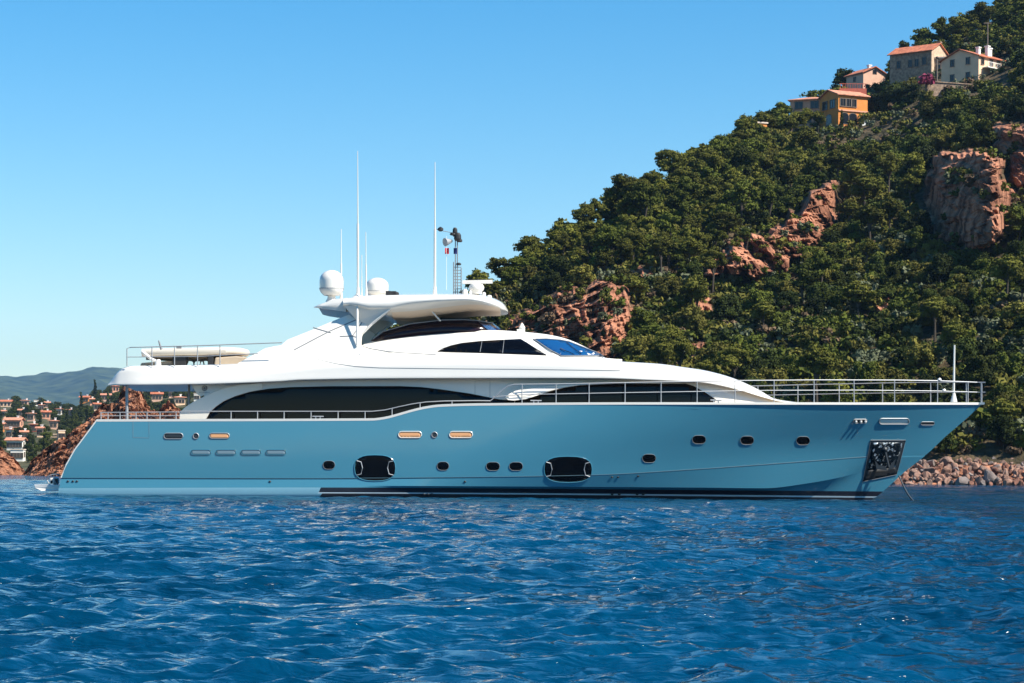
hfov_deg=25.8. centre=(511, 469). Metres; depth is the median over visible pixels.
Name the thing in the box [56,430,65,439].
cottage
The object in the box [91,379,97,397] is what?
cypress tree
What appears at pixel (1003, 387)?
oak tree
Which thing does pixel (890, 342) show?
bush
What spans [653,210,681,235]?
pine tree
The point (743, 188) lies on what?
pine tree
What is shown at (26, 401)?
villa
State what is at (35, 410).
oak tree
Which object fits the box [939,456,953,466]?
boulder
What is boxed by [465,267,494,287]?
pine tree
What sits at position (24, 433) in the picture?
cottage
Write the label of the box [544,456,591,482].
hull window
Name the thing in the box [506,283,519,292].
bush
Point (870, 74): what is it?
pale house
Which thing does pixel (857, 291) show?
pine tree
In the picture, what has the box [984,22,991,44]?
utility pole
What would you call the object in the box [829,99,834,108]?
window
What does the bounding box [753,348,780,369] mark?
oak tree
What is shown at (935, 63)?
outbuilding
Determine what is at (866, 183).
pine tree
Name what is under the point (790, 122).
pine tree
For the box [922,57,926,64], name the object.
window
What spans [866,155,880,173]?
oak tree
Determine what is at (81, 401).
cypress tree
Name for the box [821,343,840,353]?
bush
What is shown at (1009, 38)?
hillside
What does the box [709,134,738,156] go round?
pine tree
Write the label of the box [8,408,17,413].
oak tree
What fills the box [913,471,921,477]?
boulder
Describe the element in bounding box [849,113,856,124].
arched window
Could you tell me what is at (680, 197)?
pine tree
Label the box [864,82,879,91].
bush
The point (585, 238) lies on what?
pine tree
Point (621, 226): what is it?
pine tree
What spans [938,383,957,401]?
bush
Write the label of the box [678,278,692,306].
pine tree
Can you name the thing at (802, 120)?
pine tree
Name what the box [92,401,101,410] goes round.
cottage
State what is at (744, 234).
pine tree
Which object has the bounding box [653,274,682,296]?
oak tree
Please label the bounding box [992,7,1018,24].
pine tree
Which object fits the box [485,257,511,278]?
pine tree
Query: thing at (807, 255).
oak tree
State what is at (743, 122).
pine tree
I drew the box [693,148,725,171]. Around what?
pine tree
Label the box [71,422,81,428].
oak tree
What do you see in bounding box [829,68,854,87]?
oak tree
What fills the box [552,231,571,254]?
pine tree
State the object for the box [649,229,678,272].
pine tree
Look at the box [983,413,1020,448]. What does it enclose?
oak tree
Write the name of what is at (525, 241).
pine tree
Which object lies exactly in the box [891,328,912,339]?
bush
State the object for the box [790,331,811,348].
bush
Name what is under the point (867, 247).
pine tree
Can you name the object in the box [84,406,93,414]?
oak tree
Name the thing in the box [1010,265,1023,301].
pine tree
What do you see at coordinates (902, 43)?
bush
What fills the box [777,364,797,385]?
oak tree
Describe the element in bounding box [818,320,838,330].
bush
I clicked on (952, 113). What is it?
oak tree
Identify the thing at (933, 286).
bush
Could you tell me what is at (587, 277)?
oak tree
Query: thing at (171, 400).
oak tree
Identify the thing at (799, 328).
bush
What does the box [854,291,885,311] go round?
oak tree
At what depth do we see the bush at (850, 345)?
245.19 m
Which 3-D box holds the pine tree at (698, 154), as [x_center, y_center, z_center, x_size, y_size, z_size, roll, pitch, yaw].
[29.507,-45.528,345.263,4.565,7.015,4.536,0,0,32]
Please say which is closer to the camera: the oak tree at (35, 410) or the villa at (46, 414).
the villa at (46, 414)
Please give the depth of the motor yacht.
80.53 m
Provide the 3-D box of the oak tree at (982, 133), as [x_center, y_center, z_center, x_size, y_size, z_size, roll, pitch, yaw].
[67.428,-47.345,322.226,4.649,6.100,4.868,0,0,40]
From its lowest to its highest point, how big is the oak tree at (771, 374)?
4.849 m
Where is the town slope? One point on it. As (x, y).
(24, 465)
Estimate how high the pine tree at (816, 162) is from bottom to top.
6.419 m
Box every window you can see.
[207,386,513,418]
[354,455,395,480]
[437,339,545,354]
[515,384,715,402]
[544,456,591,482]
[795,101,802,108]
[810,100,818,108]
[822,101,827,110]
[826,114,831,126]
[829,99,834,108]
[840,98,845,106]
[843,112,848,123]
[846,98,850,106]
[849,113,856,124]
[851,99,856,107]
[896,61,900,68]
[908,59,912,67]
[914,59,918,66]
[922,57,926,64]
[950,59,954,66]
[950,74,954,81]
[965,57,969,64]
[965,72,969,79]
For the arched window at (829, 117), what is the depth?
398.81 m
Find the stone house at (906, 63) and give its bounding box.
[887,41,948,84]
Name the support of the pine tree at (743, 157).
on the hillside
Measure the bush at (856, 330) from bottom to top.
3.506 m
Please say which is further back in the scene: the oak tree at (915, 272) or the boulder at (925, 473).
the oak tree at (915, 272)
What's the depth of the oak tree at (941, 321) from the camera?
245.21 m
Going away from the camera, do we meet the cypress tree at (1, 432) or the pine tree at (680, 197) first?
the pine tree at (680, 197)
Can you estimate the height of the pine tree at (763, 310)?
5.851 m
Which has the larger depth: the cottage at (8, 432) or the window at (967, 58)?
the cottage at (8, 432)
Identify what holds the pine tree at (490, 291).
on the hillside
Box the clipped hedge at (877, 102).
[868,82,922,113]
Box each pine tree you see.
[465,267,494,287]
[483,282,503,294]
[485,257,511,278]
[500,266,522,283]
[508,255,530,273]
[512,235,550,254]
[543,229,561,243]
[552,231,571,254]
[563,223,580,240]
[568,246,587,259]
[571,202,602,222]
[576,220,596,234]
[577,229,593,252]
[592,223,626,256]
[594,251,614,271]
[597,209,618,220]
[602,173,642,202]
[612,243,635,261]
[615,214,637,229]
[616,191,641,214]
[617,224,630,235]
[618,228,646,261]
[623,180,661,215]
[624,274,650,305]
[635,215,659,233]
[639,169,663,184]
[644,334,674,363]
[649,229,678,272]
[652,177,672,194]
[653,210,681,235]
[654,148,688,172]
[655,322,688,364]
[664,165,700,187]
[664,235,687,268]
[666,188,689,209]
[667,334,696,366]
[668,175,702,200]
[669,201,695,225]
[671,234,688,269]
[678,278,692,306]
[679,234,703,261]
[680,273,710,306]
[683,217,702,230]
[690,231,711,255]
[691,151,716,172]
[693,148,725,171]
[693,358,719,372]
[694,184,720,204]
[698,245,727,292]
[702,138,731,156]
[703,176,723,193]
[703,192,727,213]
[704,221,726,234]
[704,227,723,245]
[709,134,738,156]
[712,211,743,234]
[713,341,752,378]
[722,177,741,205]
[722,178,761,224]
[723,167,747,180]
[724,145,756,173]
[728,129,749,143]
[732,136,767,154]
[734,113,754,130]
[737,226,755,249]
[748,299,775,324]
[752,110,777,126]
[752,155,765,168]
[754,172,775,186]
[755,133,776,147]
[756,181,784,214]
[773,150,790,163]
[783,115,798,130]
[786,262,822,304]
[790,111,806,131]
[791,124,822,168]
[795,341,839,401]
[797,107,813,122]
[805,249,834,281]
[806,153,828,170]
[809,110,825,132]
[819,374,850,401]
[822,147,854,187]
[824,244,847,262]
[837,198,861,220]
[839,157,867,196]
[840,278,878,315]
[841,144,865,162]
[846,170,878,204]
[853,202,888,238]
[858,237,879,262]
[862,146,882,161]
[873,150,900,191]
[877,140,896,152]
[878,194,903,227]
[898,172,923,203]
[903,151,925,167]
[903,225,931,257]
[919,294,952,340]
[930,16,952,40]
[938,317,967,341]
[945,16,969,48]
[965,1,995,29]
[986,396,1022,418]
[987,252,1023,301]
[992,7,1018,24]
[1002,204,1023,241]
[1010,74,1023,94]
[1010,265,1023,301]
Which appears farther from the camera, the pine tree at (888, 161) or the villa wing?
the villa wing
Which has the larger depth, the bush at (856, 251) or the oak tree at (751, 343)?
the bush at (856, 251)
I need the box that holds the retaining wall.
[925,81,971,96]
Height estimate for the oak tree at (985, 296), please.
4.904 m
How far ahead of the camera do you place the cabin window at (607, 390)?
80.67 m
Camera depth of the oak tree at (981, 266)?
258.94 m
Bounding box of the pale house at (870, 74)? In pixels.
[844,65,886,87]
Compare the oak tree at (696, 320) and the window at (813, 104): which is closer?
the oak tree at (696, 320)
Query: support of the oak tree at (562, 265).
on the hillside
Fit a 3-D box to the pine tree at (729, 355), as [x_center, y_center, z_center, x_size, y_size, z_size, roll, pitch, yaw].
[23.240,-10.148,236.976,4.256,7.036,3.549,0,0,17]
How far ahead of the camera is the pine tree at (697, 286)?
263.84 m
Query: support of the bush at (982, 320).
on the hillside
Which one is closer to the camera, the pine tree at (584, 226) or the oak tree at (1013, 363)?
the oak tree at (1013, 363)
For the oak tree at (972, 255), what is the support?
on the hillside
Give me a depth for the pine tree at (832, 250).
280.69 m
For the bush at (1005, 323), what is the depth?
239.71 m
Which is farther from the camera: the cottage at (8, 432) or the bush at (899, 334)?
the cottage at (8, 432)
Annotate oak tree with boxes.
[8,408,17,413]
[12,427,22,436]
[22,406,31,416]
[22,442,32,452]
[25,433,34,443]
[32,408,41,414]
[37,400,46,406]
[40,432,52,439]
[56,415,64,424]
[56,425,67,432]
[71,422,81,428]
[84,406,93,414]
[157,399,167,407]
[167,398,176,406]
[171,391,181,396]
[184,392,193,398]
[519,265,545,281]
[520,275,548,302]
[540,271,567,293]
[544,254,577,281]
[566,264,596,284]
[610,337,649,358]
[629,334,654,349]
[630,308,658,328]
[634,324,661,338]
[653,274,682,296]
[671,305,708,329]
[680,260,703,276]
[695,340,729,362]
[702,340,730,348]
[712,292,742,321]
[732,334,768,356]
[737,357,767,382]
[742,288,774,309]
[744,367,787,392]
[744,376,771,395]
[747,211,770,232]
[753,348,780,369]
[756,150,782,171]
[761,311,791,326]
[762,275,781,291]
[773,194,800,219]
[773,290,800,307]
[774,280,804,292]
[777,161,812,183]
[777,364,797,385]
[779,354,804,366]
[782,134,798,148]
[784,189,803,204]
[790,175,817,193]
[790,244,818,263]
[800,246,827,263]
[803,297,826,314]
[804,281,830,303]
[817,230,847,246]
[819,290,851,311]
[820,221,852,241]
[820,372,847,397]
[822,242,853,258]
[826,270,856,287]
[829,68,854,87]
[842,256,864,272]
[843,223,866,242]
[853,360,879,388]
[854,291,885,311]
[863,254,885,274]
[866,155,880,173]
[866,389,897,401]
[868,368,909,389]
[873,191,899,201]
[874,377,902,399]
[877,150,906,172]
[880,237,909,251]
[882,263,910,286]
[889,212,914,231]
[891,344,911,366]
[892,186,915,199]
[899,133,926,157]
[901,343,941,367]
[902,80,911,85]
[904,209,933,237]
[906,145,937,173]
[907,304,920,319]
[908,260,937,284]
[915,298,958,331]
[915,373,940,395]
[917,90,935,103]
[918,98,946,119]
[920,288,940,301]
[921,253,955,283]
[928,366,958,384]
[929,132,952,149]
[937,282,980,306]
[940,329,977,351]
[941,94,969,108]
[944,295,968,318]
[944,336,978,365]
[946,108,962,121]
[946,123,969,149]
[948,265,974,282]
[957,114,977,126]
[960,247,989,270]
[960,354,1004,388]
[963,99,983,112]
[964,118,1000,147]
[968,287,1001,310]
[969,106,987,119]
[971,258,993,274]
[982,395,1001,414]
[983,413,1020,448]
[985,106,1001,118]
[986,383,1018,401]
[992,93,1018,103]
[997,349,1022,364]
[997,351,1023,374]
[998,300,1023,323]
[999,390,1023,415]
[1000,97,1020,122]
[1000,239,1023,257]
[1002,93,1023,122]
[1003,231,1018,242]
[1009,315,1023,337]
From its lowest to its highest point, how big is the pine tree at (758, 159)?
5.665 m
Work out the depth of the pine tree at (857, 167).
322.21 m
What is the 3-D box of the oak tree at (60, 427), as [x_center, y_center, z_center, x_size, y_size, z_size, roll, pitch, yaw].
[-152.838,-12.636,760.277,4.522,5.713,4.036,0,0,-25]
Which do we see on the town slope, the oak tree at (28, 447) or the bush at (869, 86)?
the oak tree at (28, 447)
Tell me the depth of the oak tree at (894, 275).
265.22 m
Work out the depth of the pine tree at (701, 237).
291.43 m
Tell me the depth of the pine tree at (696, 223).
301.65 m
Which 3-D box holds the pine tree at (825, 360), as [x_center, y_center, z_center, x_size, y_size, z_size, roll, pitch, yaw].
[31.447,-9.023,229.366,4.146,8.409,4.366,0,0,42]
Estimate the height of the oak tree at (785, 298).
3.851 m
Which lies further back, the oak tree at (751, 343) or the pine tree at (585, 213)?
the pine tree at (585, 213)
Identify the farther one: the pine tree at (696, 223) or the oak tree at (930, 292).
the pine tree at (696, 223)
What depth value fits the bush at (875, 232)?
294.61 m
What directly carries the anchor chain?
attached to the motor yacht
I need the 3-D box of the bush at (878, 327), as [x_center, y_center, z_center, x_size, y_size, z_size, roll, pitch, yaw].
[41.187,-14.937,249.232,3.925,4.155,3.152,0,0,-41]
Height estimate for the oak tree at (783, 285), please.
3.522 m
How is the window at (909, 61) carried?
in the stone house at (906, 63)
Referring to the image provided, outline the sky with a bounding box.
[0,0,994,376]
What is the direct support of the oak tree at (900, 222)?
on the hillside
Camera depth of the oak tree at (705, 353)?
245.86 m
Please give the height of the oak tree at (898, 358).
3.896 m
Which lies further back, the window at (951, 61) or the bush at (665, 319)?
the window at (951, 61)
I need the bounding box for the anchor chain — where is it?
[898,475,913,500]
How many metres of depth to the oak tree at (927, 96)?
384.15 m
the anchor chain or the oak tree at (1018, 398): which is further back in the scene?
the oak tree at (1018, 398)
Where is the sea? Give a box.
[0,470,1023,682]
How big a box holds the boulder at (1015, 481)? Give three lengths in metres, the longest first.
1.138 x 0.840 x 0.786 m
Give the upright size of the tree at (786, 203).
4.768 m
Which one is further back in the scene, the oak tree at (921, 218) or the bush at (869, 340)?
the oak tree at (921, 218)
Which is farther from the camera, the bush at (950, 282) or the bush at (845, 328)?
the bush at (950, 282)
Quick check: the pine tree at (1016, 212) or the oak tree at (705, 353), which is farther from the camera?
the pine tree at (1016, 212)
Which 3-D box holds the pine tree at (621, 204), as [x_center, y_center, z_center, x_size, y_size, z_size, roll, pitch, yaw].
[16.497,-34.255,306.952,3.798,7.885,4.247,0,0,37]
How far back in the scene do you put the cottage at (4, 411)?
892.40 m
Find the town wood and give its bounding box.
[0,385,203,461]
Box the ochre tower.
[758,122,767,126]
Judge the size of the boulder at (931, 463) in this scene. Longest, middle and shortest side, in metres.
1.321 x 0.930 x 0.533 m
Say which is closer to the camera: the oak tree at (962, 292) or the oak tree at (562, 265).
the oak tree at (962, 292)
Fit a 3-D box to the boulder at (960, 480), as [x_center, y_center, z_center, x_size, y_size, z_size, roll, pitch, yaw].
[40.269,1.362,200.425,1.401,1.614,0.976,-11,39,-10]
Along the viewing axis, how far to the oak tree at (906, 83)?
411.06 m
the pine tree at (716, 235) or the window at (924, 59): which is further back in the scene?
the window at (924, 59)
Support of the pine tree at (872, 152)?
on the hillside
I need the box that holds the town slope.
[0,391,193,469]
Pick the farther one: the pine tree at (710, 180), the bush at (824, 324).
the pine tree at (710, 180)
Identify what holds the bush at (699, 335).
on the hillside
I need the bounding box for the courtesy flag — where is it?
[445,236,456,289]
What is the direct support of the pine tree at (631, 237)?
on the hillside
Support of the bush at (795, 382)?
on the hillside
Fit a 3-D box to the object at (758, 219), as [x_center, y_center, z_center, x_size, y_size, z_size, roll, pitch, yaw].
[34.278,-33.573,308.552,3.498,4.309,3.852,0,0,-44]
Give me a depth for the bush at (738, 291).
272.25 m
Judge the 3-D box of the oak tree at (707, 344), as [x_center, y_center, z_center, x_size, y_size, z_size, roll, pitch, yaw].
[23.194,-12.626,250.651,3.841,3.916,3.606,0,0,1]
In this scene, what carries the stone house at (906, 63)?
on the hillside
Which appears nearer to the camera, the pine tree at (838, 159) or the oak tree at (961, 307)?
the oak tree at (961, 307)
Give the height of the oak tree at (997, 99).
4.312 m
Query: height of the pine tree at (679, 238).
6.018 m
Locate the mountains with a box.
[0,367,121,405]
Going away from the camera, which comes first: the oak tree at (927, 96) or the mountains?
the oak tree at (927, 96)
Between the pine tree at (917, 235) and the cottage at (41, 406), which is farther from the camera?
the cottage at (41, 406)
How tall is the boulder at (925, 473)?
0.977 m
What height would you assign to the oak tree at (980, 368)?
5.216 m
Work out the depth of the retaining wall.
385.77 m
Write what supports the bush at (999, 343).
on the hillside
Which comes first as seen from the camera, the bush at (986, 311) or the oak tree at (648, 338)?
the bush at (986, 311)
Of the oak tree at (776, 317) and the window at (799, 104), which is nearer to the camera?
the oak tree at (776, 317)
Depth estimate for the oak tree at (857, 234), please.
294.75 m
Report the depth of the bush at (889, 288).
260.53 m
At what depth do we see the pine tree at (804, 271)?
267.12 m
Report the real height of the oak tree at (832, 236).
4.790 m
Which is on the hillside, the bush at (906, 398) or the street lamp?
the bush at (906, 398)
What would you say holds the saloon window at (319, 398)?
in the motor yacht
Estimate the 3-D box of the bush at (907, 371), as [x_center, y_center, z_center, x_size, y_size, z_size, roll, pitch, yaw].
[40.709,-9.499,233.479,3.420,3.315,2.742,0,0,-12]
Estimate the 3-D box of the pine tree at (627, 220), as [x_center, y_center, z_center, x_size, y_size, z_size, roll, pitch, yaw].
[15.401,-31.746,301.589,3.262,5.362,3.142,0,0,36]
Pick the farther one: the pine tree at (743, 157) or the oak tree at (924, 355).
the pine tree at (743, 157)
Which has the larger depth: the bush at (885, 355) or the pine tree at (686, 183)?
the pine tree at (686, 183)
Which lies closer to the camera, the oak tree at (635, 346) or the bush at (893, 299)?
the oak tree at (635, 346)
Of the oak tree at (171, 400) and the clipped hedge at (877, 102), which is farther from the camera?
the oak tree at (171, 400)
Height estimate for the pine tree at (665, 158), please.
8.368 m
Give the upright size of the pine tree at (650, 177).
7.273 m
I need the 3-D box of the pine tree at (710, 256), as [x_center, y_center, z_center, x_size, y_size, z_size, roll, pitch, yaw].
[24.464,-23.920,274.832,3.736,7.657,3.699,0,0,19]
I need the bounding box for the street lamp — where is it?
[935,56,938,80]
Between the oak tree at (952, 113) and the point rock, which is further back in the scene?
the oak tree at (952, 113)
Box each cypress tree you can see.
[0,417,3,439]
[32,440,36,456]
[37,411,41,424]
[79,392,83,409]
[84,405,88,421]
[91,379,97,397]
[105,390,109,403]
[839,110,843,125]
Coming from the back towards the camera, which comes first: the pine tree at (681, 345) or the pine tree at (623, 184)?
the pine tree at (623, 184)
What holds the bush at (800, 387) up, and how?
on the hillside
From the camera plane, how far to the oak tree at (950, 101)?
362.27 m
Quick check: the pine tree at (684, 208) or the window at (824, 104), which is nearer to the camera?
the pine tree at (684, 208)
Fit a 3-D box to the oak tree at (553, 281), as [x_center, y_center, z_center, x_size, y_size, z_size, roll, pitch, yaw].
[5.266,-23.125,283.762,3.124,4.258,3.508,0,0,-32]
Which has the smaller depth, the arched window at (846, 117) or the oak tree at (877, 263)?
the oak tree at (877, 263)
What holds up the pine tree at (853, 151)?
on the hillside
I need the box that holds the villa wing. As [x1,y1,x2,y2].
[788,97,820,129]
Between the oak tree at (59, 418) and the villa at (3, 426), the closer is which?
the villa at (3, 426)
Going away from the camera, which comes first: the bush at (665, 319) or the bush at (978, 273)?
the bush at (978, 273)
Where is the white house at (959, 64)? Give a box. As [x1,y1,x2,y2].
[938,45,1005,81]
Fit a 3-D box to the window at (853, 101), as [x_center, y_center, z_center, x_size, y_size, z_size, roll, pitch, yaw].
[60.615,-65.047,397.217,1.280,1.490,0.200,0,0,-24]
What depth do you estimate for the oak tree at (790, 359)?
239.50 m
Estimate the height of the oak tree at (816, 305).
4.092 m
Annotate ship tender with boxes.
[141,347,249,365]
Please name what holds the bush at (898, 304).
on the hillside
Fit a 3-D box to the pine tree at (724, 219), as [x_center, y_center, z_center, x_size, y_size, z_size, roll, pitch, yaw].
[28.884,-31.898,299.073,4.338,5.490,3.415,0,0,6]
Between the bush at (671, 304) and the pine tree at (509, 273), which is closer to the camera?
the bush at (671, 304)
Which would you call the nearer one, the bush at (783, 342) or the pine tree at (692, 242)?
the bush at (783, 342)
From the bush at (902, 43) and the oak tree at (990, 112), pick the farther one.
the bush at (902, 43)
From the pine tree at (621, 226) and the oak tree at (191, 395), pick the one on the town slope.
the oak tree at (191, 395)
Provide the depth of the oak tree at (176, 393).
882.20 m
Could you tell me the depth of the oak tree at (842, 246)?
285.52 m
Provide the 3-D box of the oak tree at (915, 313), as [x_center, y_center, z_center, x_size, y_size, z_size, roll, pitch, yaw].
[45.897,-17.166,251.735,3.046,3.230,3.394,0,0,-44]
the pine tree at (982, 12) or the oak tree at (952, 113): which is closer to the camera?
the oak tree at (952, 113)
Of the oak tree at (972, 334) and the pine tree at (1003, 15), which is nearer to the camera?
the oak tree at (972, 334)
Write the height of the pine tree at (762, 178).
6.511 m
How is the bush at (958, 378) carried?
on the hillside
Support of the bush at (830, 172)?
on the hillside
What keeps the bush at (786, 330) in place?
on the hillside
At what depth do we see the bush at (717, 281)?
277.32 m
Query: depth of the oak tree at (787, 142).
371.26 m
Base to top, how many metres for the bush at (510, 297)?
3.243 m
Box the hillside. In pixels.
[375,0,1023,484]
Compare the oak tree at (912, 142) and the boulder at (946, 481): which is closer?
the boulder at (946, 481)
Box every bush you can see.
[502,292,519,300]
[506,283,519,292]
[615,268,639,275]
[635,274,655,286]
[660,314,676,323]
[662,298,680,311]
[685,329,704,341]
[688,271,707,282]
[706,316,728,323]
[709,279,733,289]
[711,240,725,249]
[735,287,750,295]
[748,316,761,325]
[765,216,785,225]
[772,338,787,349]
[774,322,796,337]
[777,383,806,398]
[788,376,811,392]
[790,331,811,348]
[795,323,818,333]
[804,381,812,396]
[817,332,832,343]
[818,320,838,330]
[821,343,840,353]
[823,167,841,178]
[826,311,852,326]
[828,347,850,359]
[832,364,852,377]
[835,321,853,337]
[843,300,862,314]
[843,338,863,352]
[845,247,864,258]
[846,371,866,388]
[849,341,869,359]
[850,325,875,337]
[851,348,880,360]
[857,336,875,348]
[863,229,879,238]
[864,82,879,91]
[864,317,895,337]
[874,336,898,350]
[876,282,902,298]
[876,349,895,361]
[883,295,907,310]
[887,363,919,377]
[888,297,914,311]
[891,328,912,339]
[892,316,913,332]
[896,286,916,298]
[896,393,916,401]
[897,243,917,257]
[898,40,909,47]
[902,323,923,336]
[918,283,942,292]
[920,389,948,401]
[935,278,960,288]
[935,345,948,364]
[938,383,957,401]
[943,387,979,401]
[950,372,969,388]
[966,271,988,281]
[969,304,1000,317]
[970,316,988,330]
[974,338,993,355]
[978,318,999,331]
[985,329,1003,336]
[992,339,1007,348]
[995,316,1013,331]
[1004,336,1023,349]
[1012,431,1023,447]
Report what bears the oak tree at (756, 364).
on the hillside
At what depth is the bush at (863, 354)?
240.10 m
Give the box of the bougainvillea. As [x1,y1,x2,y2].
[918,73,934,90]
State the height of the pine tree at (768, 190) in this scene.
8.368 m
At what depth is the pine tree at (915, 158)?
320.82 m
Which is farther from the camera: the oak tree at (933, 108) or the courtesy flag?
the oak tree at (933, 108)
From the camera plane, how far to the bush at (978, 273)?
257.07 m
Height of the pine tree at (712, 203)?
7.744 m
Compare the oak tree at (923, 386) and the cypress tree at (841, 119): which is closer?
the oak tree at (923, 386)
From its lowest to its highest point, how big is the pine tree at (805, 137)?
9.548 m
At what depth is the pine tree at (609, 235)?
291.25 m
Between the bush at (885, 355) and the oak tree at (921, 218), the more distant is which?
the oak tree at (921, 218)
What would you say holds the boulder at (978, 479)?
on the hillside
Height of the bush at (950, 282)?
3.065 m
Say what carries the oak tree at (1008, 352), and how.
on the hillside
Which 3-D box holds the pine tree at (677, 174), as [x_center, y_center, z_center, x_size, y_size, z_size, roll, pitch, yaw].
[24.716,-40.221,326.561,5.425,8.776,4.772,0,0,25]
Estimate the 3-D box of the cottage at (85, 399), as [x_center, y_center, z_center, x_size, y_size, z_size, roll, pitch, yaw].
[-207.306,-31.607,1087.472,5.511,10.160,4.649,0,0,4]
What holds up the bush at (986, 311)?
on the hillside
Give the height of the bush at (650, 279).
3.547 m
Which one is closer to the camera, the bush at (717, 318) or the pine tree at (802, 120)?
the bush at (717, 318)
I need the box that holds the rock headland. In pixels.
[22,386,180,475]
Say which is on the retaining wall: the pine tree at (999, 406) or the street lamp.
the street lamp
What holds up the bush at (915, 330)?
on the hillside
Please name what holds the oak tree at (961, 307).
on the hillside
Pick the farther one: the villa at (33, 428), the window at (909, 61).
the villa at (33, 428)
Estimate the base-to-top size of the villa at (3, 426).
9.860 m
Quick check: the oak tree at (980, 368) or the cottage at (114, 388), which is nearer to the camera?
the oak tree at (980, 368)
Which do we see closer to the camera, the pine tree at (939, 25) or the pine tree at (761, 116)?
the pine tree at (761, 116)
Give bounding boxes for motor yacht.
[34,151,984,499]
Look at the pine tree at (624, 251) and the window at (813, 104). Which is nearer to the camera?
the pine tree at (624, 251)
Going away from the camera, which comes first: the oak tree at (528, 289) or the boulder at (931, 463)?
the boulder at (931, 463)
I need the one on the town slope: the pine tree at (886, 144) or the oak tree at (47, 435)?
the oak tree at (47, 435)
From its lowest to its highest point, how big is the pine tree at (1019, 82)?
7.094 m
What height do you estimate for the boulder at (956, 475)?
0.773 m
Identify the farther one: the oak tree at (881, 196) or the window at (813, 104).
the window at (813, 104)
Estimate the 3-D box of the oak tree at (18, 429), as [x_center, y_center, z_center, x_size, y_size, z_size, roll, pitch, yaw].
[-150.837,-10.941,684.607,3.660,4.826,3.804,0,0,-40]
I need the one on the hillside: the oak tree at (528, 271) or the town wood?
the oak tree at (528, 271)
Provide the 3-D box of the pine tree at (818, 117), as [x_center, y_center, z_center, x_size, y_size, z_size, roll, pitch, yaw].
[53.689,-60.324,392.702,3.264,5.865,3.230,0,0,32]
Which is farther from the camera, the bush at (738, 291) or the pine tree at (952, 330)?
the bush at (738, 291)
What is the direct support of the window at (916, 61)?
in the stone house at (906, 63)
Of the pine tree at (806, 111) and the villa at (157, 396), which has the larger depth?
the villa at (157, 396)
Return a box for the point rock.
[0,447,24,474]
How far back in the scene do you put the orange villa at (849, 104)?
397.46 m
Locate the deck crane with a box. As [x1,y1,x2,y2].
[141,351,160,365]
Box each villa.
[0,399,12,406]
[2,421,6,431]
[3,416,25,428]
[20,398,29,405]
[26,411,36,420]
[30,421,37,431]
[40,409,51,419]
[47,418,58,429]
[100,393,111,401]
[150,392,163,401]
[171,394,186,405]
[817,89,870,126]
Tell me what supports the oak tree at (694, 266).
on the hillside
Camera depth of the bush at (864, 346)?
242.96 m
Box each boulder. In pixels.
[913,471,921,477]
[923,467,934,472]
[923,471,928,478]
[927,460,934,466]
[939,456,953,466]
[941,466,951,473]
[944,477,950,484]
[952,471,958,478]
[955,476,969,484]
[971,462,980,472]
[975,476,982,484]
[979,466,985,473]
[983,470,996,484]
[991,467,997,472]
[1003,478,1012,484]
[1013,479,1019,484]
[1017,479,1023,485]
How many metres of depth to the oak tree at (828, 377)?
230.68 m
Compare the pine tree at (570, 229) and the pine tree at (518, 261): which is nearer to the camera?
the pine tree at (518, 261)
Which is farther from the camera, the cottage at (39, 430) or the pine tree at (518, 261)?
the cottage at (39, 430)
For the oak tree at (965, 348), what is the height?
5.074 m
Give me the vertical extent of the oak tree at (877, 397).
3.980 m
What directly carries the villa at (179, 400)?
on the town slope
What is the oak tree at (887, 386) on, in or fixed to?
on the hillside
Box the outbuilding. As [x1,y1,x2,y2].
[934,56,945,70]
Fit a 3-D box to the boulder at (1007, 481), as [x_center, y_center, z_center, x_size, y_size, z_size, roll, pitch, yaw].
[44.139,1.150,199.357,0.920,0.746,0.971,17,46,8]
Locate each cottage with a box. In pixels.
[1,408,7,417]
[4,427,13,436]
[4,435,27,449]
[10,449,25,461]
[17,407,24,416]
[19,428,28,436]
[35,425,45,437]
[38,403,43,409]
[55,407,61,414]
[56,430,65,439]
[79,394,91,403]
[88,397,94,405]
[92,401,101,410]
[111,385,118,392]
[193,393,199,400]
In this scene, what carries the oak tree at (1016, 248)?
on the hillside
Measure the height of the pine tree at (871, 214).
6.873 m
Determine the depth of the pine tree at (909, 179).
306.02 m
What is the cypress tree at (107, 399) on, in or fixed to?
on the town slope
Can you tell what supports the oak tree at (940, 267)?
on the hillside
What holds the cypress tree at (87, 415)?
on the town slope
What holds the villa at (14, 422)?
on the town slope
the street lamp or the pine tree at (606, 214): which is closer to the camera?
the pine tree at (606, 214)
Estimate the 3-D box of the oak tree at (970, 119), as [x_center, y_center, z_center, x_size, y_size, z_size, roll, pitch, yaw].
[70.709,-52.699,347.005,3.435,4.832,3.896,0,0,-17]
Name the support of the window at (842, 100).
in the orange villa at (849, 104)
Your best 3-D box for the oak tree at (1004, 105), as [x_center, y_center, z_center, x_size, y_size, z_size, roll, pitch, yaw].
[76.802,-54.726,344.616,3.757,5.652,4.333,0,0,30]
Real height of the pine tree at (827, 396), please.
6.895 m
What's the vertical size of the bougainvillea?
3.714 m
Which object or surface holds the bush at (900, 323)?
on the hillside
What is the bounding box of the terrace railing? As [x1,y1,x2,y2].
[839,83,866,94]
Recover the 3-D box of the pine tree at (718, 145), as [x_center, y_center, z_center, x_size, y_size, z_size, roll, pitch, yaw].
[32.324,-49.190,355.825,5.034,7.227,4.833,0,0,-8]
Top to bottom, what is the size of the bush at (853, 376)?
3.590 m

